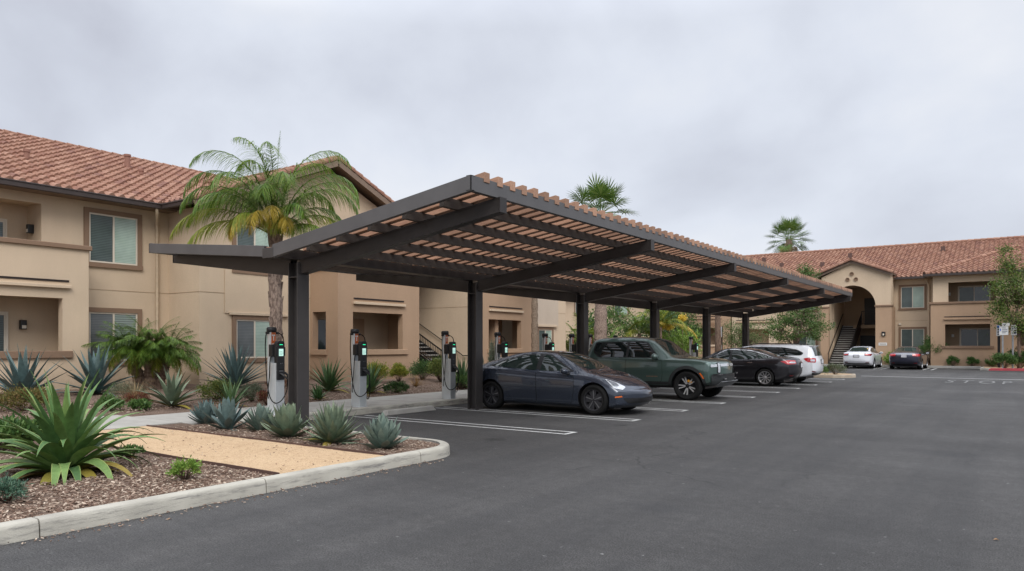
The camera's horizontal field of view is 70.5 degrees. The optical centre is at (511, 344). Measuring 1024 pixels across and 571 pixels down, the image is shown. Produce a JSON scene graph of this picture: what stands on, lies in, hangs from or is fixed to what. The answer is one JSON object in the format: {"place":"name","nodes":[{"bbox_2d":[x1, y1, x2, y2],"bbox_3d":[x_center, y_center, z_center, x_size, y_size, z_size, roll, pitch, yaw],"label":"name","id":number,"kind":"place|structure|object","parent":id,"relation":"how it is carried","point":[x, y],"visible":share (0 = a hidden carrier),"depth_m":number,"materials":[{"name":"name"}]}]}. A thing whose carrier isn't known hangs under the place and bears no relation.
{"place":"outdoors","nodes":[
{"label":"outdoors","id":0,"kind":"place"},
{"bbox_2d":[0,383,466,522],"bbox_3d":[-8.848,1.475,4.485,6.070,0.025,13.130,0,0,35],"label":"mulch bed","id":1,"kind":"object","parent":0,"point":[78,490],"visible":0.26,"depth_m":7.71,"materials":[{"name":"brown wood"}]},
{"bbox_2d":[0,471,34,502],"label":"shrub","id":2,"kind":"object","parent":1,"relation":"on","point":[10,487],"visible":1,"depth_m":6.72,"materials":[{"name":"green plant"}]},
{"bbox_2d":[0,411,43,450],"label":"shrub","id":3,"kind":"object","parent":1,"relation":"on","point":[21,422],"visible":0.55,"depth_m":9.98,"materials":[{"name":"green plant"}]},
{"bbox_2d":[0,369,165,485],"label":"agave","id":4,"kind":"object","parent":1,"relation":"on","point":[67,441],"visible":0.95,"depth_m":8.11,"materials":[{"name":"green plant"}]},
{"bbox_2d":[120,443,145,458],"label":"shrub","id":5,"kind":"object","parent":1,"relation":"on","point":[130,446],"visible":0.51,"depth_m":9.35,"materials":[{"name":"green plant"}]},
{"bbox_2d":[165,455,203,479],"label":"shrub","id":6,"kind":"object","parent":1,"relation":"on","point":[178,467],"visible":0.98,"depth_m":7.79,"materials":[{"name":"green plant"}]},
{"bbox_2d":[111,446,279,474],"bbox_3d":[-5.063,1.482,9.862,6.004,0.085,0.031,0,0,35],"label":"garden edging","id":7,"kind":"object","parent":1,"relation":"on","point":[226,465],"visible":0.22,"depth_m":8.79,"materials":[{"name":"metal"}]},
{"bbox_2d":[0,373,467,418],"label":"mulch bed","id":8,"kind":"object","parent":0,"point":[430,379],"visible":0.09,"depth_m":19.48,"materials":[{"name":"brown gravel"}]},
{"bbox_2d":[0,384,60,411],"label":"shrub","id":9,"kind":"object","parent":8,"relation":"on","point":[7,398],"visible":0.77,"depth_m":14.86,"materials":[{"name":"green plant"}]},
{"bbox_2d":[0,344,68,394],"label":"agave","id":10,"kind":"object","parent":8,"relation":"on","point":[21,375],"visible":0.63,"depth_m":17.20,"materials":[{"name":"green plant"}]},
{"bbox_2d":[45,344,147,395],"bbox_3d":[-10.970,0.656,19.020,2.132,1.413,2.378,0,0,35],"label":"agave","id":11,"kind":"object","parent":8,"relation":"on","point":[93,367],"visible":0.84,"depth_m":18.90,"materials":[{"name":"green plant"}]},
{"bbox_2d":[91,392,126,410],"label":"shrub","id":12,"kind":"object","parent":8,"relation":"on","point":[113,401],"visible":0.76,"depth_m":15.44,"materials":[{"name":"green plant"}]},
{"bbox_2d":[101,377,146,399],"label":"shrub","id":13,"kind":"object","parent":8,"relation":"on","point":[122,389],"visible":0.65,"depth_m":17.56,"materials":[{"name":"green plant"}]},
{"bbox_2d":[111,376,158,400],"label":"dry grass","id":14,"kind":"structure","parent":8,"relation":"on","point":[133,390],"depth_m":17.32,"materials":[{"name":"plant"}]},
{"bbox_2d":[122,390,150,402],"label":"shrub","id":15,"kind":"object","parent":8,"relation":"on","point":[141,395],"visible":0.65,"depth_m":16.74,"materials":[{"name":"brown plant"}]},
{"bbox_2d":[126,398,153,409],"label":"shrub","id":16,"kind":"object","parent":8,"relation":"on","point":[141,404],"visible":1,"depth_m":15.69,"materials":[{"name":"green plant"}]},
{"bbox_2d":[80,314,202,389],"bbox_3d":[-10.482,0.299,20.894,2.681,2.256,2.982,0,0,35],"label":"dwarf palm","id":17,"kind":"object","parent":8,"relation":"on","point":[158,355],"visible":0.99,"depth_m":20.55,"materials":[{"name":"green plant"}]},
{"bbox_2d":[136,368,210,408],"bbox_3d":[-7.758,0.995,16.550,1.588,1.076,1.501,0,0,35],"label":"agave","id":18,"kind":"object","parent":8,"relation":"on","point":[172,390],"visible":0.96,"depth_m":16.43,"materials":[{"name":"green plant"}]},
{"bbox_2d":[195,377,234,399],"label":"shrub","id":19,"kind":"object","parent":8,"relation":"on","point":[206,390],"visible":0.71,"depth_m":18.10,"materials":[{"name":"green plant"}]},
{"bbox_2d":[199,342,265,388],"bbox_3d":[-8.406,0.709,21.858,2.167,1.576,2.168,0,0,-30],"label":"agave","id":20,"kind":"object","parent":8,"relation":"on","point":[235,368],"visible":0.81,"depth_m":21.70,"materials":[{"name":"green plant"}]},
{"bbox_2d":[212,374,257,406],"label":"agave","id":21,"kind":"object","parent":8,"relation":"on","point":[231,392],"visible":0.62,"depth_m":16.63,"materials":[{"name":"green plant"}]},
{"bbox_2d":[236,380,263,401],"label":"shrub","id":22,"kind":"object","parent":8,"relation":"on","point":[253,389],"visible":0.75,"depth_m":18.02,"materials":[{"name":"green plant"}]},
{"bbox_2d":[256,389,266,404],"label":"shrub","id":23,"kind":"object","parent":8,"relation":"on","point":[263,395],"visible":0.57,"depth_m":17.45,"materials":[{"name":"brown plant"}]},
{"bbox_2d":[169,136,359,340],"bbox_3d":[-6.595,-2.266,20.113,4.663,7.444,4.178,0,0,35],"label":"palm tree","id":24,"kind":"object","parent":8,"relation":"on","point":[278,220],"visible":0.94,"depth_m":19.65,"materials":[{"name":"green plant"}]},
{"bbox_2d":[309,382,331,399],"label":"agave","id":25,"kind":"object","parent":8,"relation":"on","point":[317,393],"visible":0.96,"depth_m":18.78,"materials":[{"name":"green plant"}]},
{"bbox_2d":[309,355,350,392],"bbox_3d":[-5.425,0.938,21.596,1.767,1.225,1.691,0,0,35],"label":"agave","id":26,"kind":"object","parent":8,"relation":"on","point":[329,379],"visible":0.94,"depth_m":21.43,"materials":[{"name":"green plant"}]},
{"bbox_2d":[347,362,391,392],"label":"agave","id":27,"kind":"object","parent":8,"relation":"on","point":[373,384],"visible":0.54,"depth_m":21.05,"materials":[{"name":"green plant"}]},
{"bbox_2d":[367,359,394,381],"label":"shrub","id":28,"kind":"object","parent":8,"relation":"on","point":[383,370],"visible":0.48,"depth_m":25.35,"materials":[{"name":"green plant"}]},
{"bbox_2d":[382,380,409,392],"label":"shrub","id":29,"kind":"object","parent":8,"relation":"on","point":[397,387],"visible":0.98,"depth_m":21.40,"materials":[{"name":"green plant"}]},
{"bbox_2d":[388,362,410,381],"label":"shrub","id":30,"kind":"object","parent":8,"relation":"on","point":[400,370],"visible":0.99,"depth_m":25.98,"materials":[{"name":"green plant"}]},
{"bbox_2d":[407,357,436,379],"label":"shrub","id":31,"kind":"object","parent":8,"relation":"on","point":[417,368],"visible":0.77,"depth_m":27.34,"materials":[{"name":"green plant"}]},
{"bbox_2d":[425,355,456,381],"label":"shrub","id":32,"kind":"object","parent":8,"relation":"on","point":[435,369],"visible":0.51,"depth_m":26.49,"materials":[{"name":"green plant"}]},
{"bbox_2d":[438,356,467,387],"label":"agave","id":33,"kind":"object","parent":8,"relation":"on","point":[463,370],"visible":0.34,"depth_m":23.93,"materials":[{"name":"green plant"}]},
{"bbox_2d":[456,372,467,389],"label":"shrub","id":34,"kind":"object","parent":8,"relation":"on","point":[461,379],"visible":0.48,"depth_m":23.37,"materials":[{"name":"green plant"}]},
{"bbox_2d":[487,340,500,361],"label":"columnar shrub","id":35,"kind":"object","parent":8,"relation":"on","point":[491,357],"visible":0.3,"depth_m":27.15,"materials":[{"name":"green plant"}]},
{"bbox_2d":[531,298,537,351],"bbox_3d":[0.936,-1.724,33.711,3.166,6.247,2.868,0,0,-32],"label":"palm trunk","id":36,"kind":"object","parent":8,"relation":"on","point":[534,325],"visible":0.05,"depth_m":33.64,"materials":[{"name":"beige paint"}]},
{"bbox_2d":[96,426,383,473],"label":"granite path","id":37,"kind":"structure","parent":0,"point":[230,458],"depth_m":9.93,"materials":[{"name":"beige gravel"}]},
{"bbox_2d":[91,389,467,429],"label":"walkway","id":38,"kind":"structure","parent":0,"point":[154,420],"depth_m":16.15,"materials":[{"name":"concrete"}]},
{"bbox_2d":[265,327,287,414],"bbox_3d":[-4.869,0.544,15.023,0.470,1.812,0.415,0,0,-10],"label":"charging station","id":39,"kind":"object","parent":38,"relation":"on","point":[276,373],"visible":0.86,"depth_m":14.92,"materials":[{"name":"metal"}]},
{"bbox_2d":[350,329,369,406],"bbox_3d":[-3.543,0.544,16.903,0.470,1.812,0.415,0,0,-10],"label":"charging station","id":40,"kind":"object","parent":38,"relation":"on","point":[360,371],"visible":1,"depth_m":16.80,"materials":[{"name":"grey metal"}]},
{"bbox_2d":[441,331,458,398],"bbox_3d":[-1.658,0.544,19.367,0.470,1.812,0.415,0,0,-10],"label":"charging station","id":41,"kind":"object","parent":38,"relation":"on","point":[449,369],"visible":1,"depth_m":19.27,"materials":[{"name":"grey metal"}]},
{"bbox_2d":[494,332,507,359],"bbox_3d":[-0.287,0.544,21.398,0.470,1.812,0.415,0,0,-10],"label":"charging station","id":42,"kind":"object","parent":38,"relation":"on","point":[502,348],"visible":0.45,"depth_m":21.30,"materials":[{"name":"black metal"}]},
{"bbox_2d":[542,333,554,349],"bbox_3d":[1.212,0.544,23.522,0.470,1.812,0.415,0,0,-10],"label":"charging station","id":43,"kind":"object","parent":38,"relation":"on","point":[550,345],"visible":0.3,"depth_m":23.44,"materials":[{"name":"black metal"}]},
{"bbox_2d":[569,334,576,352],"bbox_3d":[2.192,0.544,24.911,0.470,1.812,0.415,0,0,-10],"label":"charging station","id":44,"kind":"object","parent":38,"relation":"on","point":[572,347],"visible":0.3,"depth_m":24.84,"materials":[{"name":"grey metal"}]},
{"bbox_2d":[689,337,697,356],"bbox_3d":[8.533,0.544,33.900,0.470,1.812,0.415,0,0,-10],"label":"charging station","id":45,"kind":"object","parent":38,"relation":"on","point":[692,346],"visible":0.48,"depth_m":33.80,"materials":[{"name":"grey metal"}]},
{"bbox_2d":[0,129,565,391],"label":"apartment building","id":46,"kind":"structure","parent":0,"point":[82,228],"depth_m":23.40,"materials":[{"name":"beige paint"}]},
{"bbox_2d":[0,218,6,236],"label":"window","id":47,"kind":"structure","parent":46,"relation":"in","point":[3,222],"depth_m":20.80,"materials":[{"name":"grey glass"}]},
{"bbox_2d":[0,312,7,350],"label":"window","id":48,"kind":"structure","parent":46,"relation":"in","point":[3,315],"depth_m":19.99,"materials":[{"name":"grey glass"}]},
{"bbox_2d":[84,207,142,270],"bbox_3d":[-12.314,-3.235,22.405,0.085,1.770,1.780,0,0,35],"label":"window","id":49,"kind":"structure","parent":46,"relation":"in","point":[115,237],"depth_m":22.40,"materials":[{"name":"glass"}]},
{"bbox_2d":[89,307,141,364],"bbox_3d":[-12.314,-0.235,22.405,0.085,1.770,1.780,0,0,35],"label":"window","id":50,"kind":"structure","parent":46,"relation":"in","point":[97,315],"depth_m":22.29,"materials":[{"name":"glass"}]},
{"bbox_2d":[232,221,268,275],"bbox_3d":[-8.676,-3.235,24.440,0.085,1.770,1.740,0,0,35],"label":"window","id":51,"kind":"structure","parent":46,"relation":"in","point":[258,238],"depth_m":24.35,"materials":[{"name":"glass"}]},
{"bbox_2d":[232,315,269,361],"bbox_3d":[-8.676,-0.180,24.440,0.085,1.560,1.740,0,0,35],"label":"window","id":52,"kind":"structure","parent":46,"relation":"in","point":[246,330],"depth_m":24.32,"materials":[{"name":"glass"}]},
{"bbox_2d":[318,320,325,349],"bbox_3d":[-6.837,0.150,27.034,0.040,2.100,1.100,0,0,35],"label":"window","id":53,"kind":"structure","parent":46,"relation":"in","point":[321,323],"depth_m":26.75,"materials":[{"name":"grey glass"}]},
{"bbox_2d":[353,318,363,341],"bbox_3d":[-6.079,0.100,28.091,0.060,2.200,0.900,0,0,35],"label":"door","id":54,"kind":"structure","parent":46,"relation":"in","point":[357,323],"depth_m":28.23,"materials":[{"name":"brown paint"}]},
{"bbox_2d":[538,327,553,350],"bbox_3d":[1.737,0.100,37.813,0.085,2.000,1.590,0,0,35],"label":"window","id":55,"kind":"structure","parent":46,"relation":"in","point":[550,330],"depth_m":37.69,"materials":[{"name":"glass"}]},
{"bbox_2d":[155,422,439,454],"bbox_3d":[-3.660,1.476,11.839,6.070,0.018,1.450,0,0,35],"label":"mulch bed","id":56,"kind":"object","parent":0,"point":[295,440],"visible":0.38,"depth_m":11.21,"materials":[{"name":"brown gravel"}]},
{"bbox_2d":[188,398,216,423],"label":"agave","id":57,"kind":"object","parent":56,"relation":"on","point":[200,415],"visible":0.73,"depth_m":13.38,"materials":[{"name":"green plant"}]},
{"bbox_2d":[203,396,250,430],"bbox_3d":[-4.955,1.206,12.566,0.837,0.626,0.915,0,0,35],"label":"agave","id":58,"kind":"object","parent":56,"relation":"on","point":[227,415],"visible":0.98,"depth_m":12.47,"materials":[{"name":"green plant"}]},
{"bbox_2d":[239,403,274,430],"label":"agave","id":59,"kind":"object","parent":56,"relation":"on","point":[261,412],"visible":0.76,"depth_m":12.30,"materials":[{"name":"green plant"}]},
{"bbox_2d":[146,425,387,455],"bbox_3d":[-4.089,1.482,11.243,6.004,0.085,0.031,0,0,35],"label":"garden edging","id":60,"kind":"object","parent":56,"relation":"on","point":[349,450],"visible":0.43,"depth_m":10.80,"materials":[{"name":"metal"}]},
{"bbox_2d":[260,403,312,437],"bbox_3d":[-3.581,1.197,11.532,0.834,0.585,0.890,0,0,-39],"label":"agave","id":61,"kind":"object","parent":56,"relation":"on","point":[286,421],"visible":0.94,"depth_m":11.41,"materials":[{"name":"green plant"}]},
{"bbox_2d":[295,399,364,445],"bbox_3d":[-2.665,1.219,10.901,1.016,0.781,1.118,0,0,2],"label":"agave","id":62,"kind":"object","parent":56,"relation":"on","point":[330,426],"visible":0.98,"depth_m":10.75,"materials":[{"name":"green plant"}]},
{"bbox_2d":[358,412,408,448],"bbox_3d":[-1.835,1.226,10.266,0.738,0.527,0.722,0,0,35],"label":"agave","id":63,"kind":"object","parent":56,"relation":"on","point":[382,432],"visible":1,"depth_m":10.15,"materials":[{"name":"green plant"}]},
{"bbox_2d":[0,367,1023,570],"bbox_3d":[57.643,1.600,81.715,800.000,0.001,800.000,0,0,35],"label":"parking lot","id":64,"kind":"structure","parent":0,"point":[897,469],"depth_m":7.52,"materials":[{"name":"grey asphalt"}]},
{"bbox_2d":[8,428,439,548],"bbox_3d":[-5.114,1.518,9.174,6.249,0.167,6.106,0,0,35],"label":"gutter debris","id":65,"kind":"object","parent":64,"relation":"on","point":[219,502],"visible":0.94,"depth_m":7.53,"materials":[{"name":"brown wood"}]},
{"bbox_2d":[0,420,449,544],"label":"island kerb","id":66,"kind":"structure","parent":64,"relation":"on","point":[18,530],"depth_m":7.18,"materials":[{"name":"concrete"}]},
{"bbox_2d":[241,397,467,419],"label":"walkway kerb","id":67,"kind":"structure","parent":64,"relation":"on","point":[382,408],"depth_m":17.46,"materials":[{"name":"concrete"}]},
{"bbox_2d":[383,406,435,415],"bbox_3d":[-2.400,1.542,16.929,0.194,0.115,1.688,0,0,35],"label":"wheel stop","id":68,"kind":"object","parent":64,"relation":"on","point":[407,410],"visible":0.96,"depth_m":16.78,"materials":[{"name":"concrete"}]},
{"bbox_2d":[149,172,851,426],"bbox_3d":[3.974,-0.459,24.361,8.890,4.118,28.206,0,0,35],"label":"carport","id":69,"kind":"object","parent":64,"relation":"on","point":[476,237],"visible":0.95,"depth_m":15.49,"materials":[{"name":"brown metal"}]},
{"bbox_2d":[483,350,652,414],"bbox_3d":[1.123,0.875,17.931,4.863,1.452,2.230,0,0,35],"label":"parked car","id":70,"kind":"object","parent":64,"relation":"on","point":[589,385],"visible":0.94,"depth_m":17.06,"materials":[{"name":"grey metal"}]},
{"bbox_2d":[588,336,737,399],"bbox_3d":[4.022,0.660,22.519,5.622,1.881,2.442,0,0,35],"label":"suv","id":71,"kind":"object","parent":64,"relation":"on","point":[656,362],"visible":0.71,"depth_m":21.27,"materials":[{"name":"green metal"}]},
{"bbox_2d":[354,367,1013,433],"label":"parking lines","id":72,"kind":"object","parent":64,"relation":"on","point":[595,416],"visible":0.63,"depth_m":16.25,"materials":[{"name":"paint"}]},
{"bbox_2d":[706,347,802,385],"bbox_3d":[9.056,0.861,29.126,4.971,1.479,2.230,0,0,35],"label":"parked car","id":73,"kind":"object","parent":64,"relation":"on","point":[763,367],"visible":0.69,"depth_m":27.82,"materials":[{"name":"black metal"}]},
{"bbox_2d":[744,343,823,382],"bbox_3d":[10.652,0.774,31.219,5.127,1.654,2.310,0,0,35],"label":"parked car","id":74,"kind":"object","parent":64,"relation":"on","point":[810,356],"visible":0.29,"depth_m":29.60,"materials":[{"name":"white paint"}]},
{"bbox_2d":[566,235,1023,366],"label":"apartment building","id":75,"kind":"structure","parent":64,"relation":"on","point":[911,294],"depth_m":52.23,"materials":[{"name":"beige paint"}]},
{"bbox_2d":[798,329,817,346],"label":"window","id":76,"kind":"structure","parent":75,"relation":"in","point":[815,343],"depth_m":55.97,"materials":[{"name":"glass"}]},
{"bbox_2d":[860,335,874,348],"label":"door","id":77,"kind":"structure","parent":75,"relation":"in","point":[869,340],"depth_m":57.36,"materials":[{"name":"black"}]},
{"bbox_2d":[864,298,875,324],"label":"door","id":78,"kind":"structure","parent":75,"relation":"in","point":[869,303],"depth_m":57.31,"materials":[{"name":"black paint"}]},
{"bbox_2d":[898,284,926,309],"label":"window","id":79,"kind":"structure","parent":75,"relation":"in","point":[911,297],"depth_m":51.91,"materials":[{"name":"glass"}]},
{"bbox_2d":[899,327,926,350],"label":"window","id":80,"kind":"structure","parent":75,"relation":"in","point":[908,336],"depth_m":51.93,"materials":[{"name":"glass"}]},
{"bbox_2d":[958,285,990,300],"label":"window","id":81,"kind":"structure","parent":75,"relation":"in","point":[965,293],"depth_m":49.67,"materials":[{"name":"grey glass"}]},
{"bbox_2d":[960,328,989,345],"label":"window","id":82,"kind":"structure","parent":75,"relation":"in","point":[968,336],"depth_m":49.66,"materials":[{"name":"grey glass"}]},
{"bbox_2d":[757,263,836,342],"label":"tree","id":83,"kind":"object","parent":64,"relation":"on","point":[806,315],"visible":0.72,"depth_m":44.92,"materials":[{"name":"green plant"}]},
{"bbox_2d":[814,373,855,377],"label":"end island kerb","id":84,"kind":"structure","parent":64,"relation":"on","point":[835,376],"depth_m":34.66,"materials":[{"name":"beige concrete"}]},
{"bbox_2d":[843,346,882,368],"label":"parked car","id":85,"kind":"object","parent":64,"relation":"on","point":[870,356],"visible":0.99,"depth_m":47.77,"materials":[{"name":"white paint"}]},
{"bbox_2d":[889,346,928,368],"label":"parked car","id":86,"kind":"object","parent":64,"relation":"on","point":[907,356],"visible":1,"depth_m":45.98,"materials":[{"name":"black metal"}]},
{"bbox_2d":[989,368,1023,370],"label":"red kerb","id":87,"kind":"structure","parent":64,"relation":"on","point":[1005,369],"depth_m":43.81,"materials":[{"name":"paint"}]},
{"bbox_2d":[0,0,1023,254],"label":"sky","id":88,"kind":"structure","parent":0,"point":[865,122],"materials":[{"name":"grey"}]},
{"bbox_2d":[761,217,813,252],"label":"palm tree","id":89,"kind":"object","parent":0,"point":[788,227],"visible":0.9,"depth_m":74.54,"materials":[{"name":"green plant"}]},
{"bbox_2d":[821,373,849,374],"bbox_3d":[13.578,1.481,37.237,7.260,0.036,2.410,0,0,35],"label":"end island bed","id":90,"kind":"object","parent":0,"point":[834,374],"visible":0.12,"depth_m":35.67,"materials":[{"name":"stone"}]},
{"bbox_2d":[825,363,847,373],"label":"shrub","id":91,"kind":"object","parent":90,"relation":"on","point":[839,367],"visible":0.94,"depth_m":35.77,"materials":[{"name":"green plant"}]},
{"bbox_2d":[824,364,981,368],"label":"walkway","id":92,"kind":"structure","parent":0,"point":[967,367],"depth_m":48.66,"materials":[{"name":"concrete"}]},
{"bbox_2d":[918,335,949,364],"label":"shrub","id":93,"kind":"object","parent":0,"point":[926,346],"visible":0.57,"depth_m":49.79,"materials":[{"name":"green plant"}]},
{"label":"corner island bed","id":94,"kind":"structure","parent":0,"visible":0},
{"bbox_2d":[996,322,999,367],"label":"sign post","id":95,"kind":"object","parent":94,"relation":"on","point":[998,343],"visible":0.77,"depth_m":46.45,"materials":[{"name":"black metal"}]},
{"bbox_2d":[979,243,1023,368],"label":"tree","id":96,"kind":"object","parent":94,"relation":"on","point":[1015,291],"visible":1,"depth_m":44.55,"materials":[{"name":"green plant"}]},
{"bbox_2d":[991,351,1017,367],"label":"shrub","id":97,"kind":"object","parent":94,"relation":"on","point":[1007,357],"visible":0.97,"depth_m":44.19,"materials":[{"name":"green plant"}]},
{"bbox_2d":[999,323,1009,367],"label":"sign post","id":98,"kind":"object","parent":94,"relation":"on","point":[1003,330],"visible":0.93,"depth_m":44.34,"materials":[{"name":"metal"}]},
{"bbox_2d":[1005,348,1023,367],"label":"shrub","id":99,"kind":"object","parent":94,"relation":"on","point":[1018,358],"visible":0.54,"depth_m":44.53,"materials":[{"name":"green plant"}]},
{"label":"mulch bed","id":100,"kind":"structure","parent":0,"visible":0},
{"bbox_2d":[566,312,611,341],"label":"shrub","id":101,"kind":"object","parent":100,"relation":"on","point":[572,329],"visible":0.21,"depth_m":46.17,"materials":[{"name":"green plant"}]},
{"bbox_2d":[567,173,640,340],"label":"palm tree","id":102,"kind":"object","parent":100,"relation":"on","point":[600,191],"visible":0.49,"depth_m":44.62,"materials":[{"name":"green plant"}]},
{"bbox_2d":[567,305,644,338],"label":"shrub","id":103,"kind":"object","parent":100,"relation":"on","point":[616,319],"visible":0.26,"depth_m":51.08,"materials":[{"name":"green plant"}]},
{"bbox_2d":[607,306,673,338],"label":"palm tree","id":104,"kind":"object","parent":100,"relation":"on","point":[639,326],"visible":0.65,"depth_m":45.40,"materials":[{"name":"green plant"}]},
{"bbox_2d":[628,309,697,338],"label":"palm tree","id":105,"kind":"object","parent":100,"relation":"on","point":[683,327],"visible":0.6,"depth_m":43.55,"materials":[{"name":"green plant"}]},
{"bbox_2d":[636,310,698,342],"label":"shrub","id":106,"kind":"object","parent":100,"relation":"on","point":[667,316],"visible":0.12,"depth_m":47.86,"materials":[{"name":"green plant"}]},
{"bbox_2d":[644,309,711,344],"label":"shrub","id":107,"kind":"object","parent":100,"relation":"on","point":[695,326],"visible":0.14,"depth_m":52.59,"materials":[{"name":"green plant"}]},
{"bbox_2d":[663,326,701,356],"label":"shrub","id":108,"kind":"object","parent":100,"relation":"on","point":[685,344],"visible":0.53,"depth_m":45.17,"materials":[{"name":"green plant"}]},
{"bbox_2d":[715,315,721,351],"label":"tree","id":109,"kind":"object","parent":100,"relation":"on","point":[718,346],"depth_m":50.09,"materials":[{"name":"brown plant"}]},
{"bbox_2d":[711,318,767,348],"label":"tree","id":110,"kind":"object","parent":100,"relation":"on","point":[734,342],"visible":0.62,"depth_m":52.04,"materials":[{"name":"green plant"}]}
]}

